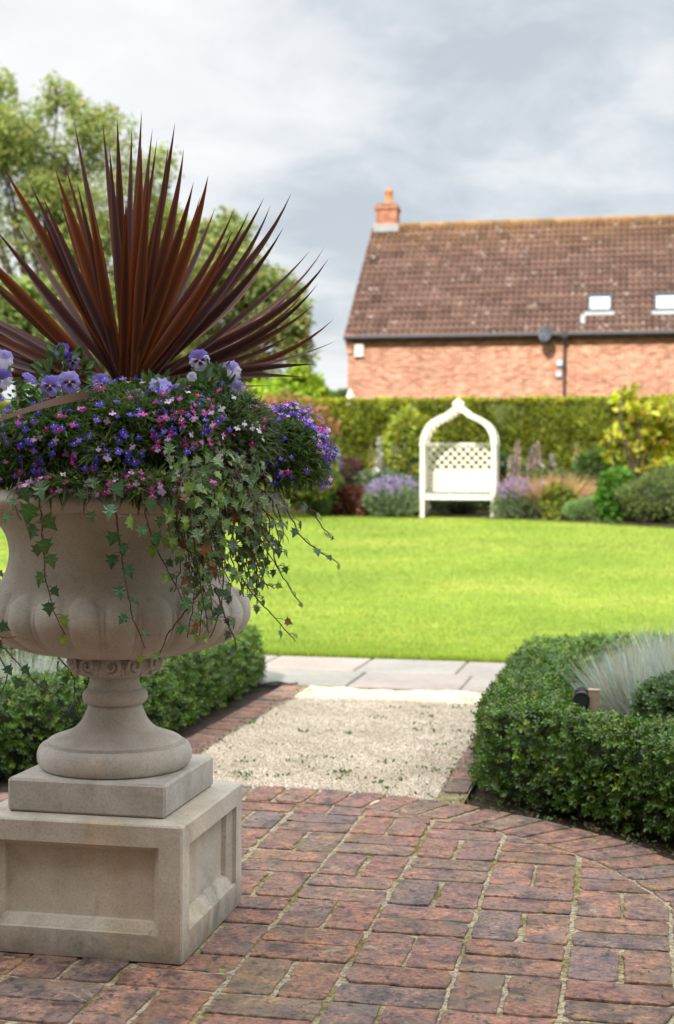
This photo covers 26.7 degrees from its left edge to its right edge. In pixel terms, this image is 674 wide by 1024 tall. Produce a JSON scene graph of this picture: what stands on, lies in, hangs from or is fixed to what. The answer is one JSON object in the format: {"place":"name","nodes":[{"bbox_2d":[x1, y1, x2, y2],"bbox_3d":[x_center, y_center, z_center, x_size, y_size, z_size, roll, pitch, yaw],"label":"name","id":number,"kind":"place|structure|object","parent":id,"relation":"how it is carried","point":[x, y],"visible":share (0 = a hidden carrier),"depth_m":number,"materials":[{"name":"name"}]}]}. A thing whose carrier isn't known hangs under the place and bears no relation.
{"place":"outdoors","nodes":[
{"label":"outdoors","id":0,"kind":"place"},
{"bbox_2d":[0,786,673,1023],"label":"brick patio","id":1,"kind":"structure","parent":0,"point":[373,914],"depth_m":3.37,"materials":[{"name":"red brick"}]},
{"bbox_2d":[0,781,241,964],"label":"stone plinth","id":2,"kind":"structure","parent":1,"relation":"on","point":[166,890],"depth_m":3.22,"materials":[{"name":"beige stone"}]},
{"bbox_2d":[0,489,284,818],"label":"stone urn","id":3,"kind":"object","parent":2,"relation":"on","point":[115,751],"visible":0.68,"depth_m":3.23,"materials":[{"name":"grey stone"}]},
{"bbox_2d":[18,477,69,645],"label":"ivy plant","id":4,"kind":"object","parent":3,"relation":"hanging from","point":[28,511],"visible":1,"depth_m":2.92,"materials":[{"name":"green plant"}]},
{"bbox_2d":[0,570,89,721],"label":"ivy plant","id":5,"kind":"object","parent":3,"relation":"hanging from","point":[24,669],"visible":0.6,"depth_m":2.98,"materials":[{"name":"green plant"}]},
{"bbox_2d":[3,469,209,582],"bbox_3d":[-0.478,0.030,2.961,0.426,0.241,0.076,0,1,-3],"label":"ivy plant","id":6,"kind":"object","parent":3,"relation":"hanging from","point":[23,493],"visible":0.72,"depth_m":2.94,"materials":[{"name":"green plant"}]},
{"bbox_2d":[102,479,149,664],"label":"ivy plant","id":7,"kind":"object","parent":3,"relation":"hanging from","point":[114,537],"visible":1,"depth_m":2.94,"materials":[{"name":"green plant"}]},
{"bbox_2d":[136,489,206,659],"bbox_3d":[-0.343,0.134,2.934,0.114,0.361,0.147,1,1,12],"label":"ivy plant","id":8,"kind":"object","parent":3,"relation":"hanging from","point":[153,550],"visible":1,"depth_m":2.96,"materials":[{"name":"green plant"}]},
{"bbox_2d":[116,384,237,470],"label":"lobelia plant","id":9,"kind":"object","parent":3,"relation":"in","point":[188,426],"visible":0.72,"depth_m":3.04,"materials":[{"name":"purple plant"}]},
{"bbox_2d":[162,438,287,642],"bbox_3d":[-0.238,0.056,3.050,0.168,0.447,0.361,1,1,40],"label":"ivy plant","id":10,"kind":"object","parent":3,"relation":"hanging from","point":[241,477],"visible":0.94,"depth_m":3.01,"materials":[{"name":"green plant"}]},
{"bbox_2d":[202,489,340,657],"bbox_3d":[-0.107,0.130,3.124,0.184,0.360,0.384,1,1,32],"label":"ivy plant","id":11,"kind":"object","parent":3,"relation":"hanging from","point":[233,546],"visible":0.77,"depth_m":3.04,"materials":[{"name":"green plant"}]},
{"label":"potting soil","id":12,"kind":"object","parent":3,"relation":"in","visible":0},
{"bbox_2d":[0,407,23,488],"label":"lobelia plant","id":13,"kind":"object","parent":12,"relation":"in","point":[3,412],"visible":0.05,"depth_m":3.21,"materials":[{"name":"purple plant"}]},
{"bbox_2d":[0,349,31,408],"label":"pansy plant","id":14,"kind":"object","parent":12,"relation":"in","point":[6,358],"visible":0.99,"depth_m":3.02,"materials":[{"name":"purple plant"}]},
{"bbox_2d":[0,375,110,411],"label":"lobelia plant","id":15,"kind":"object","parent":12,"relation":"in","point":[2,399],"depth_m":3.58,"materials":[{"name":"purple plant"}]},
{"bbox_2d":[24,343,96,391],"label":"pansy plant","id":16,"kind":"object","parent":12,"relation":"in","point":[59,351],"visible":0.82,"depth_m":3.28,"materials":[{"name":"green plant"}]},
{"bbox_2d":[15,370,109,418],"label":"pansy plant","id":17,"kind":"object","parent":12,"relation":"in","point":[53,385],"visible":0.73,"depth_m":3.06,"materials":[{"name":"purple plant"}]},
{"bbox_2d":[0,388,126,492],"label":"lobelia plant","id":18,"kind":"object","parent":12,"relation":"in","point":[34,442],"visible":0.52,"depth_m":3.02,"materials":[{"name":"purple plant"}]},
{"bbox_2d":[10,462,216,516],"bbox_3d":[-0.481,-0.049,3.000,0.458,0.126,0.165,1,1,12],"label":"lobelia plant","id":19,"kind":"object","parent":12,"relation":"in","point":[68,484],"visible":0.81,"depth_m":2.97,"materials":[{"name":"green plant"}]},
{"bbox_2d":[49,376,179,487],"bbox_3d":[-0.489,-0.172,3.096,0.309,0.251,0.298,1,1,12],"label":"lobelia plant","id":20,"kind":"object","parent":12,"relation":"in","point":[120,433],"visible":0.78,"depth_m":3.01,"materials":[{"name":"purple plant"}]},
{"bbox_2d":[103,368,193,408],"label":"pansy plant","id":21,"kind":"object","parent":12,"relation":"in","point":[152,382],"visible":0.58,"depth_m":3.09,"materials":[{"name":"purple plant"}]},
{"bbox_2d":[0,112,334,420],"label":"cordyline","id":22,"kind":"object","parent":12,"relation":"in","point":[163,321],"visible":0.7,"depth_m":3.34,"materials":[{"name":"brown plant"}]},
{"bbox_2d":[185,349,244,421],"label":"pansy plant","id":23,"kind":"object","parent":12,"relation":"in","point":[227,371],"visible":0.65,"depth_m":3.17,"materials":[{"name":"purple plant"}]},
{"bbox_2d":[190,380,289,474],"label":"lobelia plant","id":24,"kind":"object","parent":12,"relation":"in","point":[254,426],"visible":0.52,"depth_m":3.15,"materials":[{"name":"green plant"}]},
{"bbox_2d":[215,400,338,496],"bbox_3d":[-0.152,-0.145,3.358,0.323,0.243,0.340,0,1,-13],"label":"lobelia plant","id":25,"kind":"object","parent":12,"relation":"in","point":[308,446],"visible":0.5,"depth_m":3.27,"materials":[{"name":"purple plant"}]},
{"bbox_2d":[249,785,673,1023],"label":"leaf litter","id":26,"kind":"object","parent":1,"relation":"on","point":[589,826],"visible":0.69,"depth_m":4.50,"materials":[{"name":"brown plant"}]},
{"bbox_2d":[0,511,673,662],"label":"lawn","id":27,"kind":"structure","parent":0,"point":[446,570],"depth_m":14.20,"materials":[{"name":"green plant"}]},
{"bbox_2d":[306,494,333,515],"bbox_3d":[-0.350,-0.151,27.348,0.596,0.562,0.524,1,1,12],"label":"clipped mound","id":28,"kind":"object","parent":27,"relation":"on","point":[320,508],"visible":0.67,"depth_m":27.25,"materials":[{"name":"green plant"}]},
{"bbox_2d":[311,468,346,515],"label":"lily clump","id":29,"kind":"object","parent":27,"relation":"on","point":[341,482],"visible":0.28,"depth_m":27.53,"materials":[{"name":"green plant"}]},
{"bbox_2d":[0,689,673,859],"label":"bed soil","id":30,"kind":"structure","parent":0,"point":[217,715],"depth_m":4.93,"materials":[{"name":"brown soil"}]},
{"bbox_2d":[0,647,80,710],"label":"blue fescue","id":31,"kind":"object","parent":30,"relation":"on","point":[39,665],"visible":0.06,"depth_m":6.28,"materials":[{"name":"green plant"}]},
{"bbox_2d":[0,623,267,778],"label":"box hedge","id":32,"kind":"object","parent":30,"relation":"on","point":[182,689],"visible":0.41,"depth_m":6.01,"materials":[{"name":"green plant"}]},
{"bbox_2d":[186,685,306,754],"bbox_3d":[-0.503,0.976,6.377,0.161,0.035,2.770,1,1,12],"label":"brick edging","id":33,"kind":"object","parent":30,"relation":"on","point":[216,730],"visible":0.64,"depth_m":6.62,"materials":[{"name":"brown brick"}]},
{"bbox_2d":[251,681,297,687],"bbox_3d":[-0.352,0.928,7.695,0.279,0.024,0.115,0,1,-26],"label":"garden cable","id":34,"kind":"object","parent":33,"relation":"on","point":[260,684],"visible":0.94,"depth_m":7.70,"materials":[{"name":"black plastic"}]},
{"bbox_2d":[436,732,478,804],"bbox_3d":[0.654,0.986,6.190,0.105,0.035,2.866,1,1,12],"label":"brick edging","id":35,"kind":"object","parent":30,"relation":"on","point":[462,783],"visible":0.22,"depth_m":5.13,"materials":[{"name":"brown brick"}]},
{"bbox_2d":[466,629,673,839],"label":"box hedge","id":36,"kind":"object","parent":30,"relation":"on","point":[539,741],"visible":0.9,"depth_m":4.73,"materials":[{"name":"green plant"}]},
{"bbox_2d":[573,687,599,730],"bbox_3d":[0.941,0.822,5.351,0.098,0.320,0.080,1,1,12],"label":"post light","id":37,"kind":"object","parent":30,"relation":"on","point":[589,698],"visible":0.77,"depth_m":5.33,"materials":[{"name":"black plastic"}]},
{"bbox_2d":[555,631,673,740],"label":"blue fescue","id":38,"kind":"object","parent":30,"relation":"on","point":[611,684],"visible":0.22,"depth_m":5.75,"materials":[{"name":"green plant"}]},
{"bbox_2d":[585,617,673,675],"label":"blue fescue","id":39,"kind":"object","parent":30,"relation":"on","point":[651,642],"visible":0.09,"depth_m":6.35,"materials":[{"name":"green plant"}]},
{"bbox_2d":[607,630,673,707],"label":"blue fescue","id":40,"kind":"object","parent":30,"relation":"on","point":[671,665],"visible":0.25,"depth_m":5.71,"materials":[{"name":"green plant"}]},
{"bbox_2d":[628,668,673,756],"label":"box ball","id":41,"kind":"object","parent":30,"relation":"on","point":[655,696],"visible":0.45,"depth_m":5.22,"materials":[{"name":"green plant"}]},
{"bbox_2d":[0,0,673,400],"label":"sky","id":42,"kind":"structure","parent":0,"point":[464,110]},
{"bbox_2d":[194,685,481,804],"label":"gravel path","id":43,"kind":"structure","parent":0,"point":[403,743],"depth_m":6.04,"materials":[{"name":"beige gravel"}]},
{"bbox_2d":[195,686,672,856],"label":"weeds","id":44,"kind":"object","parent":43,"relation":"on","point":[380,781],"visible":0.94,"depth_m":5.31,"materials":[{"name":"green plant"}]},
{"bbox_2d":[249,655,505,692],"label":"stone paving","id":45,"kind":"structure","parent":0,"point":[394,674],"depth_m":8.21,"materials":[{"name":"grey stone"}]},
{"bbox_2d":[268,509,673,526],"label":"flower bed","id":46,"kind":"object","parent":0,"point":[487,513],"visible":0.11,"depth_m":26.35,"materials":[{"name":"soil"}]},
{"bbox_2d":[222,388,342,510],"bbox_3d":[-1.214,-1.182,26.795,2.725,2.343,2.118,1,1,12],"label":"red tipped shrub","id":47,"kind":"object","parent":46,"relation":"in","point":[301,493],"visible":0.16,"depth_m":26.63,"materials":[{"name":"green plant"}]},
{"bbox_2d":[337,452,343,477],"bbox_3d":[0.071,-0.575,28.386,0.408,1.251,0.424,0,1,-39],"label":"delphinium","id":48,"kind":"object","parent":46,"relation":"on","point":[339,462],"visible":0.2,"depth_m":28.39,"materials":[{"name":"purple plant"}]},
{"bbox_2d":[327,482,373,516],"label":"coral bells","id":49,"kind":"object","parent":46,"relation":"in","point":[349,504],"visible":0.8,"depth_m":27.39,"materials":[{"name":"red plant"}]},
{"bbox_2d":[337,456,367,484],"bbox_3d":[0.273,-0.587,28.454,0.811,1.094,0.739,1,1,12],"label":"barberry","id":50,"kind":"object","parent":46,"relation":"on","point":[349,473],"visible":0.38,"depth_m":28.36,"materials":[{"name":"red plant"}]},
{"bbox_2d":[352,467,385,514],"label":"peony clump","id":51,"kind":"object","parent":46,"relation":"on","point":[365,480],"visible":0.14,"depth_m":28.18,"materials":[{"name":"green plant"}]},
{"bbox_2d":[367,445,375,483],"bbox_3d":[0.683,-0.648,28.498,0.440,1.385,0.422,1,1,12],"label":"delphinium","id":52,"kind":"object","parent":46,"relation":"on","point":[372,461],"visible":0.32,"depth_m":28.49,"materials":[{"name":"green plant"}]},
{"bbox_2d":[375,437,382,476],"bbox_3d":[0.806,-0.730,28.388,0.436,1.592,0.416,1,1,38],"label":"delphinium","id":53,"kind":"object","parent":46,"relation":"on","point":[379,457],"visible":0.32,"depth_m":28.38,"materials":[{"name":"grey plant"}]},
{"bbox_2d":[360,473,421,517],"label":"lavender bush","id":54,"kind":"object","parent":46,"relation":"on","point":[393,501],"visible":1,"depth_m":27.09,"materials":[{"name":"green plant"}]},
{"bbox_2d":[352,465,429,515],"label":"bush","id":55,"kind":"object","parent":46,"relation":"on","point":[384,472],"visible":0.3,"depth_m":27.97,"materials":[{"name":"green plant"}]},
{"bbox_2d":[391,444,396,467],"bbox_3d":[1.142,-0.671,28.394,0.452,1.441,0.432,1,1,12],"label":"delphinium","id":56,"kind":"object","parent":46,"relation":"on","point":[393,451],"visible":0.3,"depth_m":28.39,"materials":[{"name":"green plant"}]},
{"bbox_2d":[394,448,401,470],"bbox_3d":[1.240,-0.630,28.307,0.428,1.368,0.404,0,1,-39],"label":"delphinium","id":57,"kind":"object","parent":46,"relation":"on","point":[398,458],"visible":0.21,"depth_m":28.28,"materials":[{"name":"green plant"}]},
{"bbox_2d":[378,404,439,484],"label":"variegated shrub","id":58,"kind":"object","parent":46,"relation":"on","point":[408,437],"visible":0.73,"depth_m":28.27,"materials":[{"name":"green plant"}]},
{"bbox_2d":[430,480,486,514],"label":"lavender bush","id":59,"kind":"object","parent":46,"relation":"on","point":[459,506],"visible":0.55,"depth_m":27.79,"materials":[{"name":"green plant"}]},
{"bbox_2d":[419,399,499,517],"bbox_3d":[2.360,-1.021,27.289,1.465,2.270,0.744,1,1,12],"label":"arbour seat","id":60,"kind":"object","parent":46,"relation":"on","point":[425,444],"visible":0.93,"depth_m":27.50,"materials":[{"name":"white paint"}]},
{"bbox_2d":[484,450,519,513],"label":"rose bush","id":61,"kind":"object","parent":46,"relation":"on","point":[503,466],"visible":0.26,"depth_m":28.07,"materials":[{"name":"green plant"}]},
{"bbox_2d":[505,454,515,501],"bbox_3d":[3.418,-0.527,27.789,0.436,1.208,0.378,0,1,-31],"label":"foxglove","id":62,"kind":"object","parent":46,"relation":"on","point":[511,467],"visible":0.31,"depth_m":27.79,"materials":[{"name":"pink plant"}]},
{"bbox_2d":[513,442,521,482],"bbox_3d":[3.550,-0.666,28.002,0.412,1.466,0.436,1,1,12],"label":"foxglove","id":63,"kind":"object","parent":46,"relation":"on","point":[518,467],"visible":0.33,"depth_m":27.97,"materials":[{"name":"pink plant"}]},
{"bbox_2d":[488,476,547,518],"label":"lavender bush","id":64,"kind":"object","parent":46,"relation":"on","point":[518,505],"visible":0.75,"depth_m":26.31,"materials":[{"name":"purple plant"}]},
{"bbox_2d":[526,446,535,478],"bbox_3d":[3.809,-0.622,27.990,0.405,1.377,0.428,1,1,12],"label":"foxglove","id":65,"kind":"object","parent":46,"relation":"on","point":[528,464],"visible":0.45,"depth_m":27.99,"materials":[{"name":"pink plant"}]},
{"bbox_2d":[533,441,541,477],"bbox_3d":[3.965,-0.669,27.992,0.447,1.472,0.426,1,1,12],"label":"foxglove","id":66,"kind":"object","parent":46,"relation":"on","point":[535,462],"visible":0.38,"depth_m":27.99,"materials":[{"name":"pink plant"}]},
{"bbox_2d":[518,459,570,483],"bbox_3d":[4.136,-0.463,28.200,1.347,1.201,1.268,1,1,12],"label":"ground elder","id":67,"kind":"object","parent":46,"relation":"on","point":[541,470],"visible":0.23,"depth_m":27.94,"materials":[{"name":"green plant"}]},
{"bbox_2d":[548,454,555,479],"bbox_3d":[4.230,-0.543,28.015,0.455,1.220,0.426,1,1,12],"label":"foxglove","id":68,"kind":"object","parent":46,"relation":"on","point":[551,459],"visible":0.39,"depth_m":27.98,"materials":[{"name":"pink plant"}]},
{"bbox_2d":[537,481,578,520],"bbox_3d":[4.067,-0.179,25.951,0.716,0.806,0.695,1,1,42],"label":"euphorbia","id":69,"kind":"object","parent":46,"relation":"on","point":[555,501],"visible":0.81,"depth_m":25.82,"materials":[{"name":"green plant"}]},
{"bbox_2d":[572,443,579,476],"bbox_3d":[4.741,-0.663,28.210,0.429,1.441,0.425,1,1,12],"label":"foxglove","id":70,"kind":"object","parent":46,"relation":"on","point":[576,453],"visible":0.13,"depth_m":28.18,"materials":[{"name":"green plant"}]},
{"bbox_2d":[559,494,602,520],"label":"cotton lavender","id":71,"kind":"object","parent":46,"relation":"in","point":[581,509],"visible":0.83,"depth_m":25.42,"materials":[{"name":"green plant"}]},
{"bbox_2d":[568,444,623,503],"bbox_3d":[5.098,-0.575,27.642,1.209,1.492,1.071,1,1,12],"label":"viburnum","id":72,"kind":"object","parent":46,"relation":"on","point":[595,463],"visible":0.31,"depth_m":27.43,"materials":[{"name":"green plant"}]},
{"bbox_2d":[591,463,638,521],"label":"laurel bush","id":73,"kind":"object","parent":46,"relation":"on","point":[608,506],"visible":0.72,"depth_m":24.94,"materials":[{"name":"green plant"}]},
{"bbox_2d":[598,383,673,488],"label":"magnolia","id":74,"kind":"object","parent":46,"relation":"on","point":[657,439],"visible":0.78,"depth_m":26.12,"materials":[{"name":"yellow plant"}]},
{"bbox_2d":[614,463,673,523],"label":"hebe","id":75,"kind":"object","parent":46,"relation":"in","point":[653,500],"visible":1,"depth_m":24.29,"materials":[{"name":"green plant"}]},
{"bbox_2d":[343,189,673,403],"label":"brick house","id":76,"kind":"structure","parent":0,"point":[551,307],"depth_m":37.94,"materials":[{"name":"tile"}]},
{"bbox_2d":[485,468,597,517],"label":"fountain grass","id":77,"kind":"object","parent":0,"point":[581,490],"depth_m":26.22,"materials":[{"name":"beige plant"}]},
{"bbox_3d":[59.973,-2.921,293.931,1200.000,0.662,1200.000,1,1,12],"label":"ground","id":78,"kind":"structure","parent":0,"visible":0},
{"bbox_2d":[0,270,117,399],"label":"dark tree","id":79,"kind":"object","parent":78,"relation":"on","point":[10,314],"visible":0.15,"depth_m":32.95,"materials":[{"name":"green plant"}]},
{"bbox_2d":[0,67,211,398],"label":"acacia tree","id":80,"kind":"object","parent":78,"relation":"on","point":[20,147],"visible":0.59,"depth_m":36.49,"materials":[{"name":"green plant"}]},
{"bbox_2d":[107,203,321,394],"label":"broad tree","id":81,"kind":"object","parent":78,"relation":"on","point":[263,283],"visible":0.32,"depth_m":41.49,"materials":[{"name":"green plant"}]},
{"bbox_2d":[246,361,331,398],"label":"lime shrub","id":82,"kind":"object","parent":78,"relation":"on","point":[308,382],"visible":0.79,"depth_m":33.64,"materials":[{"name":"green plant"}]},
{"bbox_2d":[0,393,673,510],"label":"conifer hedge","id":83,"kind":"object","parent":78,"relation":"on","point":[557,426],"visible":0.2,"depth_m":29.39,"materials":[{"name":"green plant"}]},
{"bbox_2d":[327,388,347,403],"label":"distant tree","id":84,"kind":"object","parent":78,"relation":"on","point":[340,393],"visible":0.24,"depth_m":59.88,"materials":[{"name":"green plant"}]},
{"bbox_2d":[346,389,354,403],"bbox_3d":[0.299,-1.468,33.017,0.250,2.805,0.250,1,1,12],"label":"fence post","id":85,"kind":"object","parent":78,"relation":"on","point":[349,394],"visible":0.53,"depth_m":32.94,"materials":[{"name":"white paint"}]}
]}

